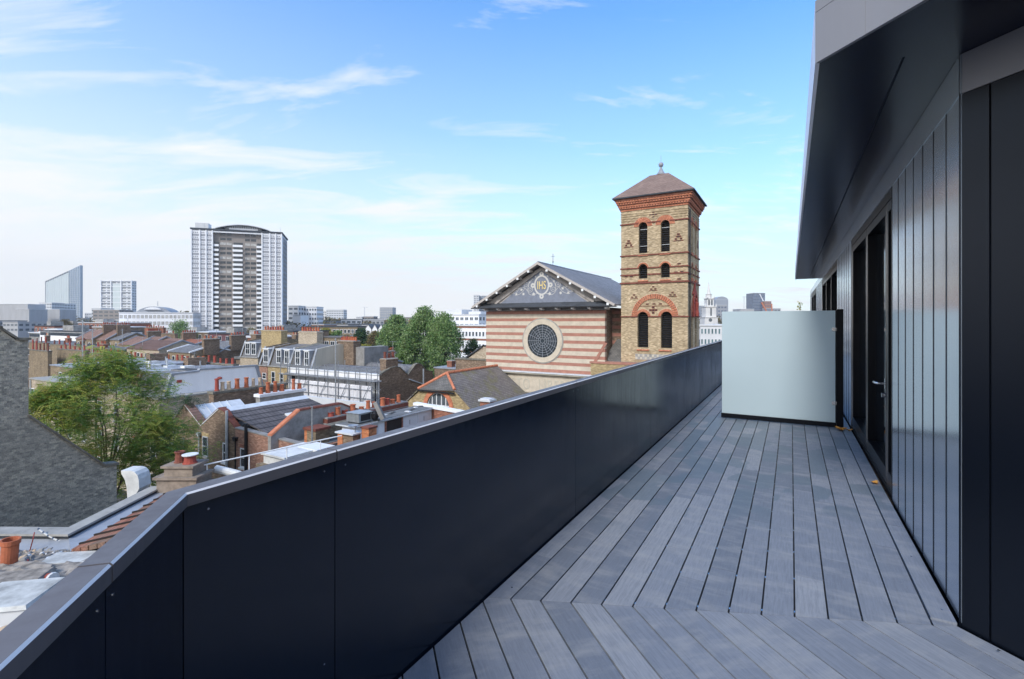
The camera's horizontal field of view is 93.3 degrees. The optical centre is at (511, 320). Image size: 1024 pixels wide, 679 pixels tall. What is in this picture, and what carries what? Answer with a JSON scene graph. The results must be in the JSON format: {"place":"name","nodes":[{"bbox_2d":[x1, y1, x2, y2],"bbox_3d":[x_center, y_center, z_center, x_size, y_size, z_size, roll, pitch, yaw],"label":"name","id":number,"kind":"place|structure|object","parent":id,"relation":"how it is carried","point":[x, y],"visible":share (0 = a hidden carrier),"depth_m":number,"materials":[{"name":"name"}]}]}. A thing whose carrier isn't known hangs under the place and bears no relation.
{"place":"outdoors","nodes":[
{"label":"outdoors","id":0,"kind":"place"},
{"bbox_2d":[0,304,45,319],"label":"office block","id":1,"kind":"structure","parent":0,"point":[7,311],"depth_m":420.00,"materials":[{"name":"concrete"}]},
{"bbox_2d":[3,322,46,336],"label":"distant block","id":2,"kind":"structure","parent":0,"point":[20,329],"depth_m":322.53,"materials":[{"name":"concrete"}]},
{"bbox_2d":[16,309,47,321],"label":"office block","id":3,"kind":"structure","parent":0,"point":[35,315],"depth_m":407.80,"materials":[{"name":"concrete"}]},
{"bbox_2d":[48,309,75,320],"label":"office block","id":4,"kind":"structure","parent":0,"point":[57,314],"depth_m":431.73,"materials":[{"name":"concrete"}]},
{"bbox_2d":[45,265,82,317],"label":"sloping glass tower","id":5,"kind":"structure","parent":0,"point":[66,287],"depth_m":999.50,"materials":[{"name":"blue"}]},
{"bbox_2d":[38,325,142,340],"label":"block","id":6,"kind":"structure","parent":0,"point":[73,332],"depth_m":153.47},
{"bbox_2d":[93,310,132,319],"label":"office block","id":7,"kind":"structure","parent":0,"point":[106,314],"depth_m":430.00,"materials":[{"name":"concrete"}]},
{"bbox_2d":[77,319,150,326],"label":"block","id":8,"kind":"structure","parent":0,"point":[98,323],"depth_m":221.85,"materials":[{"name":"white brick"}]},
{"bbox_2d":[100,280,135,311],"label":"office block","id":9,"kind":"structure","parent":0,"point":[118,295],"depth_m":759.98,"materials":[{"name":"concrete"}]},
{"bbox_2d":[118,312,200,332],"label":"slab block","id":10,"kind":"structure","parent":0,"point":[164,319],"depth_m":240.93,"materials":[{"name":"concrete"}]},
{"bbox_2d":[137,301,177,311],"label":"dome","id":11,"kind":"structure","parent":10,"relation":"on","point":[155,309],"depth_m":298.36,"materials":[{"name":"concrete"}]},
{"bbox_2d":[174,327,225,338],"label":"block","id":12,"kind":"structure","parent":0,"point":[202,332],"depth_m":176.01,"materials":[{"name":"white brick"}]},
{"bbox_2d":[190,222,287,331],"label":"tower block","id":13,"kind":"structure","parent":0,"point":[238,275],"depth_m":270.00,"materials":[{"name":"white concrete"}]},
{"bbox_2d":[220,233,255,331],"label":"recessed windows","id":14,"kind":"structure","parent":13,"relation":"in","point":[224,234],"depth_m":269.52,"materials":[{"name":"brown glass"}]},
{"bbox_2d":[326,310,346,319],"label":"apartment block","id":15,"kind":"structure","parent":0,"point":[337,314],"depth_m":690.00,"materials":[{"name":"concrete"}]},
{"bbox_2d":[305,395,371,407],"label":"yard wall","id":16,"kind":"structure","parent":0,"point":[322,400],"depth_m":49.32,"materials":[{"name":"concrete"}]},
{"bbox_2d":[117,339,699,501],"bbox_3d":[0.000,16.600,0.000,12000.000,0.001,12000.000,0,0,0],"label":"ground","id":17,"kind":"structure","parent":0,"point":[126,496],"depth_m":45.98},
{"bbox_2d":[29,341,52,396],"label":"chimney","id":18,"kind":"object","parent":17,"relation":"on","point":[40,360],"visible":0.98,"depth_m":92.03,"materials":[{"name":"brick"}]},
{"bbox_2d":[0,325,118,526],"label":"slate roof","id":19,"kind":"structure","parent":17,"relation":"on","point":[49,477],"depth_m":17.37,"materials":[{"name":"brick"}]},
{"bbox_2d":[33,321,92,331],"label":"block","id":20,"kind":"structure","parent":17,"relation":"on","point":[55,324],"depth_m":197.72,"materials":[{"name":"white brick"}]},
{"bbox_2d":[56,344,89,363],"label":"chimney","id":21,"kind":"object","parent":17,"relation":"on","point":[63,353],"visible":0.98,"depth_m":91.88,"materials":[{"name":"brick"}]},
{"bbox_2d":[29,380,123,493],"bbox_3d":[-23.605,9.823,24.854,5.485,13.558,6.293,0,0,-29],"label":"broadleaf tree","id":22,"kind":"object","parent":17,"relation":"on","point":[36,395],"visible":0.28,"depth_m":24.66,"materials":[{"name":"green plant"}]},
{"bbox_2d":[50,339,102,363],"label":"chimney","id":23,"kind":"object","parent":17,"relation":"on","point":[54,346],"visible":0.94,"depth_m":107.56,"materials":[{"name":"brick"}]},
{"bbox_2d":[0,486,164,560],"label":"flat roof building","id":24,"kind":"structure","parent":17,"relation":"on","point":[98,530],"depth_m":12.34,"materials":[{"name":"brick"}]},
{"bbox_2d":[0,536,21,564],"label":"chimney pot","id":25,"kind":"object","parent":24,"relation":"on","point":[9,551],"visible":0.7,"depth_m":10.82,"materials":[{"name":"ceramic"}]},
{"bbox_2d":[0,560,51,571],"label":"rubble heap","id":26,"kind":"object","parent":24,"relation":"on","point":[21,565],"visible":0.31,"depth_m":10.66,"materials":[{"name":"stone"}]},
{"bbox_2d":[0,567,56,582],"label":"concrete slab","id":27,"kind":"object","parent":24,"relation":"on","point":[28,574],"visible":0.56,"depth_m":10.20,"materials":[{"name":"concrete"}]},
{"bbox_2d":[0,577,64,625],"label":"skylight","id":28,"kind":"object","parent":24,"relation":"on","point":[17,598],"visible":0.7,"depth_m":9.21,"materials":[{"name":"glass"}]},
{"bbox_2d":[0,546,97,630],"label":"gravel","id":29,"kind":"structure","parent":24,"relation":"on","point":[29,555],"depth_m":11.56,"materials":[{"name":"gravel"}]},
{"bbox_2d":[34,559,85,576],"bbox_3d":[-10.080,5.545,10.941,2.017,0.210,1.559,0,0,0],"label":"sand heap","id":30,"kind":"object","parent":24,"relation":"on","point":[66,568],"visible":0.15,"depth_m":10.76,"materials":[{"name":"sand"}]},
{"bbox_2d":[42,550,96,563],"bbox_3d":[-10.154,5.545,11.215,1.230,0.150,0.630,0,0,-7],"label":"skylight","id":31,"kind":"object","parent":24,"relation":"on","point":[64,557],"visible":0.43,"depth_m":11.18,"materials":[{"name":"glass"}]},
{"bbox_2d":[152,450,214,492],"bbox_3d":[-10.415,5.020,15.685,1.830,1.560,0.930,0,0,0],"label":"chimney stack","id":32,"kind":"object","parent":24,"relation":"on","point":[183,469],"visible":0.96,"depth_m":15.35,"materials":[{"name":"brown stone"}]},
{"bbox_2d":[214,465,241,475],"bbox_3d":[-9.289,5.248,16.373,1.690,0.652,0.309,0,0,11],"label":"soil pipe","id":33,"kind":"object","parent":24,"relation":"on","point":[223,470],"visible":0.43,"depth_m":16.36,"materials":[{"name":"white plastic"}]},
{"bbox_2d":[204,435,341,469],"bbox_3d":[-8.645,5.114,17.650,0.048,0.973,5.222,0,0,42],"label":"handrail","id":34,"kind":"object","parent":24,"relation":"on","point":[269,451],"visible":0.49,"depth_m":17.44,"materials":[{"name":"metal"}]},
{"bbox_2d":[49,356,124,375],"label":"flat roofed house","id":35,"kind":"structure","parent":17,"relation":"on","point":[56,369],"depth_m":67.35,"materials":[{"name":"brick"}]},
{"bbox_2d":[75,318,115,343],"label":"tiled house","id":36,"kind":"structure","parent":17,"relation":"on","point":[105,330],"depth_m":117.73,"materials":[{"name":"brick"}]},
{"bbox_2d":[96,318,130,345],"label":"tiled house","id":37,"kind":"structure","parent":17,"relation":"on","point":[116,332],"depth_m":115.35,"materials":[{"name":"brick"}]},
{"bbox_2d":[29,344,222,502],"bbox_3d":[-22.286,8.925,26.474,10.254,15.367,11.472,0,0,0],"label":"broadleaf tree","id":38,"kind":"object","parent":17,"relation":"on","point":[118,371],"visible":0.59,"depth_m":25.73,"materials":[{"name":"green plant"}]},
{"bbox_2d":[109,332,145,345],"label":"tiled house","id":39,"kind":"structure","parent":17,"relation":"on","point":[114,341],"depth_m":113.13,"materials":[{"name":"brick"}]},
{"bbox_2d":[29,374,226,490],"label":"pale brick house","id":40,"kind":"structure","parent":17,"relation":"on","point":[203,396],"depth_m":47.82,"materials":[{"name":"brick"}]},
{"bbox_2d":[81,353,182,368],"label":"flat roofed house","id":41,"kind":"structure","parent":17,"relation":"on","point":[159,358],"depth_m":66.16,"materials":[{"name":"brick"}]},
{"bbox_2d":[121,466,150,497],"bbox_3d":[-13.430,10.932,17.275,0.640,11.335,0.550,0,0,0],"label":"vent hood","id":42,"kind":"object","parent":17,"relation":"on","point":[137,479],"visible":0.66,"depth_m":17.02,"materials":[{"name":"white plastic"}]},
{"bbox_2d":[118,324,161,346],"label":"tiled house","id":43,"kind":"structure","parent":17,"relation":"on","point":[137,339],"depth_m":108.26,"materials":[{"name":"tile"}]},
{"bbox_2d":[98,406,209,495],"bbox_3d":[-19.403,10.544,25.996,6.301,12.119,5.800,0,0,43],"label":"broadleaf tree","id":44,"kind":"object","parent":17,"relation":"on","point":[165,424],"visible":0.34,"depth_m":25.91,"materials":[{"name":"green plant"}]},
{"bbox_2d":[126,338,200,356],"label":"tiled house","id":45,"kind":"structure","parent":17,"relation":"on","point":[149,345],"depth_m":90.28,"materials":[{"name":"tile"}]},
{"bbox_2d":[133,357,222,376],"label":"flat roofed house","id":46,"kind":"structure","parent":17,"relation":"on","point":[193,362],"depth_m":60.71,"materials":[{"name":"brick"}]},
{"bbox_2d":[164,330,196,340],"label":"tiled house","id":47,"kind":"structure","parent":17,"relation":"on","point":[187,335],"depth_m":100.03,"materials":[{"name":"brick"}]},
{"bbox_2d":[168,319,197,338],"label":"broadleaf tree","id":48,"kind":"object","parent":17,"relation":"on","point":[178,327],"visible":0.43,"depth_m":168.49,"materials":[{"name":"green plant"}]},
{"bbox_2d":[166,393,204,433],"bbox_3d":[-24.204,10.965,36.080,2.294,11.271,3.090,0,0,29],"label":"broadleaf tree","id":49,"kind":"object","parent":17,"relation":"on","point":[187,400],"visible":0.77,"depth_m":35.76,"materials":[{"name":"green plant"}]},
{"bbox_2d":[167,329,230,361],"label":"tiled house","id":50,"kind":"structure","parent":17,"relation":"on","point":[211,347],"depth_m":83.70,"materials":[{"name":"brick"}]},
{"bbox_2d":[140,365,263,395],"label":"white flank house","id":51,"kind":"structure","parent":17,"relation":"on","point":[198,379],"depth_m":49.01,"materials":[{"name":"grey stone"}]},
{"bbox_2d":[207,328,248,340],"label":"block","id":52,"kind":"structure","parent":17,"relation":"on","point":[223,336],"depth_m":158.17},
{"bbox_2d":[218,326,245,363],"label":"tiled house","id":53,"kind":"structure","parent":17,"relation":"on","point":[235,343],"depth_m":87.24,"materials":[{"name":"brown brick"}]},
{"bbox_2d":[207,377,287,403],"bbox_3d":[-23.635,10.750,43.643,0.900,11.700,6.967,0,0,30],"label":"chimney","id":54,"kind":"object","parent":17,"relation":"on","point":[245,393],"visible":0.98,"depth_m":42.52,"materials":[{"name":"brown brick"}]},
{"bbox_2d":[171,395,337,478],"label":"butterfly roof house","id":55,"kind":"structure","parent":17,"relation":"on","point":[238,428],"depth_m":33.47,"materials":[{"name":"brown brick"}]},
{"bbox_2d":[239,331,297,366],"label":"mansard house","id":56,"kind":"structure","parent":17,"relation":"on","point":[251,352],"depth_m":79.26,"materials":[{"name":"tile"}]},
{"bbox_2d":[258,342,295,382],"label":"mansard house","id":57,"kind":"structure","parent":17,"relation":"on","point":[264,360],"depth_m":67.25,"materials":[{"name":"pink brick"}]},
{"bbox_2d":[254,379,305,402],"bbox_3d":[-20.743,10.975,43.434,0.870,11.250,4.591,0,0,30],"label":"red pots stack","id":58,"kind":"object","parent":17,"relation":"on","point":[274,394],"visible":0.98,"depth_m":42.86,"materials":[{"name":"ceramic"}]},
{"bbox_2d":[256,442,312,466],"bbox_3d":[-11.490,11.782,26.284,2.600,9.636,3.450,0,0,30],"label":"rooflight box","id":59,"kind":"object","parent":17,"relation":"on","point":[270,457],"visible":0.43,"depth_m":25.47,"materials":[{"name":"white plastic"}]},
{"bbox_2d":[261,326,315,383],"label":"mansard house","id":60,"kind":"structure","parent":17,"relation":"on","point":[270,336],"depth_m":66.92,"materials":[{"name":"yellow brick"}]},
{"bbox_2d":[288,306,305,324],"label":"balcony block","id":61,"kind":"structure","parent":17,"relation":"on","point":[296,310],"depth_m":330.00,"materials":[{"name":"concrete"}]},
{"bbox_2d":[293,315,308,329],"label":"balcony block","id":62,"kind":"structure","parent":17,"relation":"on","point":[302,319],"depth_m":300.09,"materials":[{"name":"concrete"}]},
{"bbox_2d":[277,325,329,343],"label":"block","id":63,"kind":"structure","parent":17,"relation":"on","point":[290,329],"depth_m":141.71,"materials":[{"name":"grey brick"}]},
{"bbox_2d":[267,402,358,450],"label":"party wall","id":64,"kind":"structure","parent":17,"relation":"on","point":[293,423],"depth_m":31.37,"materials":[{"name":"brown brick"}]},
{"bbox_2d":[305,307,323,325],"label":"balcony block","id":65,"kind":"structure","parent":17,"relation":"on","point":[315,314],"depth_m":340.00,"materials":[{"name":"concrete"}]},
{"bbox_2d":[290,327,343,387],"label":"mansard house","id":66,"kind":"structure","parent":17,"relation":"on","point":[319,353],"depth_m":64.76,"materials":[{"name":"white paint"}]},
{"bbox_2d":[299,442,334,451],"bbox_3d":[-10.805,11.766,26.783,1.700,9.669,1.400,0,0,30],"label":"skylight","id":67,"kind":"object","parent":17,"relation":"on","point":[314,446],"visible":0.14,"depth_m":26.69,"materials":[{"name":"glass"}]},
{"bbox_2d":[303,420,345,442],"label":"brick pier","id":68,"kind":"structure","parent":17,"relation":"on","point":[323,431],"depth_m":30.75,"materials":[{"name":"brick"}]},
{"bbox_2d":[278,357,380,402],"bbox_3d":[-22.807,10.650,59.299,17.379,11.900,1.138,0,0,30],"label":"scaffold","id":69,"kind":"object","parent":17,"relation":"on","point":[348,391],"visible":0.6,"depth_m":58.08,"materials":[{"name":"metal"}]},
{"bbox_2d":[306,326,365,334],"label":"brick school","id":70,"kind":"object","parent":17,"relation":"on","point":[346,330],"visible":0.16,"depth_m":200.00,"materials":[{"name":"brick"}]},
{"bbox_2d":[335,429,360,444],"bbox_3d":[-9.302,11.460,27.562,1.517,10.280,0.900,0,0,30],"label":"chimney","id":71,"kind":"object","parent":17,"relation":"on","point":[348,435],"visible":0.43,"depth_m":27.41,"materials":[{"name":"orange brick"}]},
{"bbox_2d":[288,352,432,403],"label":"scaffolded house","id":72,"kind":"structure","parent":17,"relation":"on","point":[404,381],"depth_m":59.23,"materials":[{"name":"brown brick"}]},
{"bbox_2d":[337,336,387,365],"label":"plain gable house","id":73,"kind":"structure","parent":17,"relation":"on","point":[356,353],"depth_m":65.99,"materials":[{"name":"brown brick"}]},
{"bbox_2d":[323,394,408,423],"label":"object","id":74,"kind":"object","parent":17,"relation":"on","point":[386,405],"visible":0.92,"depth_m":36.41,"materials":[{"name":"brick"}]},
{"bbox_2d":[360,424,377,438],"bbox_3d":[-8.150,11.300,27.572,0.657,10.600,0.680,0,0,30],"label":"orange chimney","id":75,"kind":"object","parent":17,"relation":"on","point":[368,430],"visible":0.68,"depth_m":27.38,"materials":[{"name":"brick"}]},
{"bbox_2d":[335,406,432,433],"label":"roof shed","id":76,"kind":"structure","parent":17,"relation":"on","point":[399,418],"depth_m":32.95,"materials":[{"name":"grey fabric"}]},
{"bbox_2d":[345,409,372,423],"bbox_3d":[-9.679,6.074,30.671,1.200,0.649,1.200,0,0,30],"label":"air unit","id":77,"kind":"object","parent":76,"relation":"on","point":[359,416],"visible":1,"depth_m":30.33,"materials":[{"name":"metal"}]},
{"bbox_2d":[371,401,385,420],"bbox_3d":[-8.602,5.783,31.021,0.962,1.294,0.533,0,0,-6],"label":"leaning cowl","id":78,"kind":"object","parent":76,"relation":"on","point":[377,413],"visible":0.99,"depth_m":30.81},
{"bbox_2d":[385,417,402,431],"bbox_3d":[-7.911,7.600,32.424,0.090,2.000,1.677,0,0,30],"label":"vent","id":79,"kind":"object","parent":76,"relation":"in","point":[397,423],"depth_m":32.37,"materials":[{"name":"grey metal"}]},
{"bbox_2d":[374,314,420,356],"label":"broadleaf tree","id":80,"kind":"object","parent":17,"relation":"on","point":[390,330],"visible":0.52,"depth_m":110.09,"materials":[{"name":"green plant"}]},
{"bbox_2d":[76,311,721,329],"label":"woodland","id":81,"kind":"object","parent":17,"relation":"on","point":[370,322],"visible":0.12,"depth_m":307.69,"materials":[{"name":"green plant"}]},
{"bbox_2d":[395,333,417,364],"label":"broadleaf tree","id":82,"kind":"object","parent":17,"relation":"on","point":[406,353],"visible":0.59,"depth_m":100.78,"materials":[{"name":"green plant"}]},
{"bbox_2d":[395,305,452,367],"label":"broadleaf tree","id":83,"kind":"object","parent":17,"relation":"on","point":[417,325],"visible":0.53,"depth_m":104.04,"materials":[{"name":"green plant"}]},
{"bbox_2d":[413,402,463,418],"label":"red wall","id":84,"kind":"structure","parent":17,"relation":"on","point":[438,411],"depth_m":35.54,"materials":[{"name":"brick"}]},
{"bbox_2d":[416,311,465,376],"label":"broadleaf tree","id":85,"kind":"object","parent":17,"relation":"on","point":[444,327],"visible":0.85,"depth_m":100.94,"materials":[{"name":"green plant"}]},
{"bbox_2d":[434,309,485,324],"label":"hospital block","id":86,"kind":"structure","parent":17,"relation":"on","point":[461,316],"depth_m":235.01,"materials":[{"name":"concrete"}]},
{"bbox_2d":[406,364,525,409],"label":"church hall","id":87,"kind":"structure","parent":17,"relation":"on","point":[465,389],"depth_m":47.73,"materials":[{"name":"tile"}]},
{"bbox_2d":[428,393,448,406],"bbox_3d":[-7.024,8.403,46.627,2.747,2.973,0.120,0,0,30],"label":"arched window","id":88,"kind":"structure","parent":87,"relation":"in","point":[438,399],"depth_m":46.72,"materials":[{"name":"white glass"}]},
{"bbox_2d":[447,324,485,359],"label":"striped office","id":89,"kind":"structure","parent":17,"relation":"on","point":[475,331],"depth_m":153.69,"materials":[{"name":"concrete"}]},
{"bbox_2d":[454,345,485,369],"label":"gabled brick block","id":90,"kind":"structure","parent":17,"relation":"on","point":[476,358],"depth_m":59.29,"materials":[{"name":"brick"}]},
{"bbox_2d":[462,338,479,356],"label":"broadleaf tree","id":91,"kind":"object","parent":17,"relation":"on","point":[472,346],"visible":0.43,"depth_m":111.28,"materials":[{"name":"green plant"}]},
{"bbox_2d":[471,256,638,392],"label":"church","id":92,"kind":"structure","parent":17,"relation":"on","point":[548,325],"depth_m":53.28,"materials":[{"name":"yellow brick"}]},
{"bbox_2d":[522,318,562,363],"bbox_3d":[3.370,2.205,53.552,5.047,5.047,0.120,0,0,30],"label":"round window","id":93,"kind":"structure","parent":92,"relation":"in","point":[542,340],"depth_m":53.51,"materials":[{"name":"stone"}]},
{"bbox_2d":[612,162,706,361],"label":"bell tower","id":94,"kind":"structure","parent":17,"relation":"on","point":[661,210],"depth_m":48.33,"materials":[{"name":"brick"}]},
{"bbox_2d":[699,282,718,323],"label":"church spire","id":95,"kind":"structure","parent":17,"relation":"on","point":[709,313],"depth_m":205.95,"materials":[{"name":"white stone"}]},
{"bbox_2d":[699,324,721,345],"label":"ribbed office","id":96,"kind":"structure","parent":17,"relation":"on","point":[710,333],"depth_m":134.05,"materials":[{"name":"concrete"}]},
{"bbox_2d":[746,293,764,310],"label":"crane office","id":97,"kind":"structure","parent":17,"relation":"on","point":[754,300],"depth_m":520.00,"materials":[{"name":"blue glass"}]},
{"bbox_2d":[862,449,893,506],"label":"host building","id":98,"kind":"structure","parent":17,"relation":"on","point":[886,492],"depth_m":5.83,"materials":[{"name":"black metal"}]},
{"bbox_2d":[402,421,958,678],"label":"deck substructure","id":99,"kind":"object","parent":98,"relation":"on","point":[768,545],"depth_m":3.39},
{"bbox_2d":[0,340,721,678],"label":"parapet","id":100,"kind":"structure","parent":99,"relation":"on","point":[396,553],"depth_m":1.95,"materials":[{"name":"black metal"}]},
{"bbox_2d":[399,384,1023,678],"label":"terrace deck","id":101,"kind":"structure","parent":99,"relation":"on","point":[540,624],"depth_m":2.90,"materials":[{"name":"wood"}]},
{"bbox_2d":[511,423,999,650],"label":"deck fixings","id":102,"kind":"object","parent":101,"relation":"on","point":[793,531],"visible":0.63,"depth_m":3.62,"materials":[{"name":"silver metal"}]},
{"bbox_2d":[721,309,843,427],"bbox_3d":[4.189,0.706,7.586,1.670,1.761,0.080,0,0,30],"label":"glass screen","id":103,"kind":"object","parent":101,"relation":"on","point":[783,366],"visible":0.92,"depth_m":7.54,"materials":[{"name":"white glass"}]},
{"bbox_2d":[842,418,956,624],"bbox_3d":[7.791,1.593,12.092,0.107,0.013,22.000,0,0,30],"label":"deck edging","id":104,"kind":"object","parent":101,"relation":"on","point":[932,599],"visible":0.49,"depth_m":3.38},
{"bbox_2d":[795,0,1023,660],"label":"penthouse","id":105,"kind":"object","parent":98,"relation":"on","point":[910,249],"visible":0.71,"depth_m":2.71,"materials":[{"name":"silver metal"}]},
{"bbox_2d":[826,273,830,310],"bbox_3d":[7.729,0.210,11.716,0.114,2.634,1.767,0,0,30],"label":"window","id":106,"kind":"structure","parent":105,"relation":"in","point":[828,280],"depth_m":12.41,"materials":[{"name":"black glass"}]},
{"bbox_2d":[831,266,836,310],"bbox_3d":[6.844,0.210,10.183,0.114,2.634,1.767,0,0,30],"label":"window","id":107,"kind":"structure","parent":105,"relation":"in","point":[834,272],"depth_m":10.87,"materials":[{"name":"black metal"}]},
{"bbox_2d":[852,230,865,447],"bbox_3d":[4.686,0.220,6.445,0.114,2.654,1.574,0,0,30],"label":"door","id":108,"kind":"structure","parent":105,"relation":"in","point":[859,248],"depth_m":6.94,"materials":[{"name":"black metal"}]},
{"bbox_2d":[866,204,886,483],"bbox_3d":[3.909,0.220,5.180,0.196,2.654,1.387,0,0,30],"label":"door","id":109,"kind":"structure","parent":105,"relation":"in","point":[876,231],"depth_m":5.58,"materials":[{"name":"black metal"}]},
{"bbox_2d":[886,198,891,491],"bbox_3d":[3.517,0.220,4.419,0.114,2.654,0.317,0,0,30],"label":"door","id":110,"kind":"structure","parent":105,"relation":"in","point":[889,205],"depth_m":4.50,"materials":[{"name":"black metal"}]},
{"bbox_2d":[0,0,816,319],"label":"sky","id":111,"kind":"structure","parent":0,"point":[407,155],"materials":[{"name":"blue"}]},
{"bbox_2d":[433,360,455,377],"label":"brick range","id":112,"kind":"structure","parent":0,"point":[449,366],"depth_m":64.27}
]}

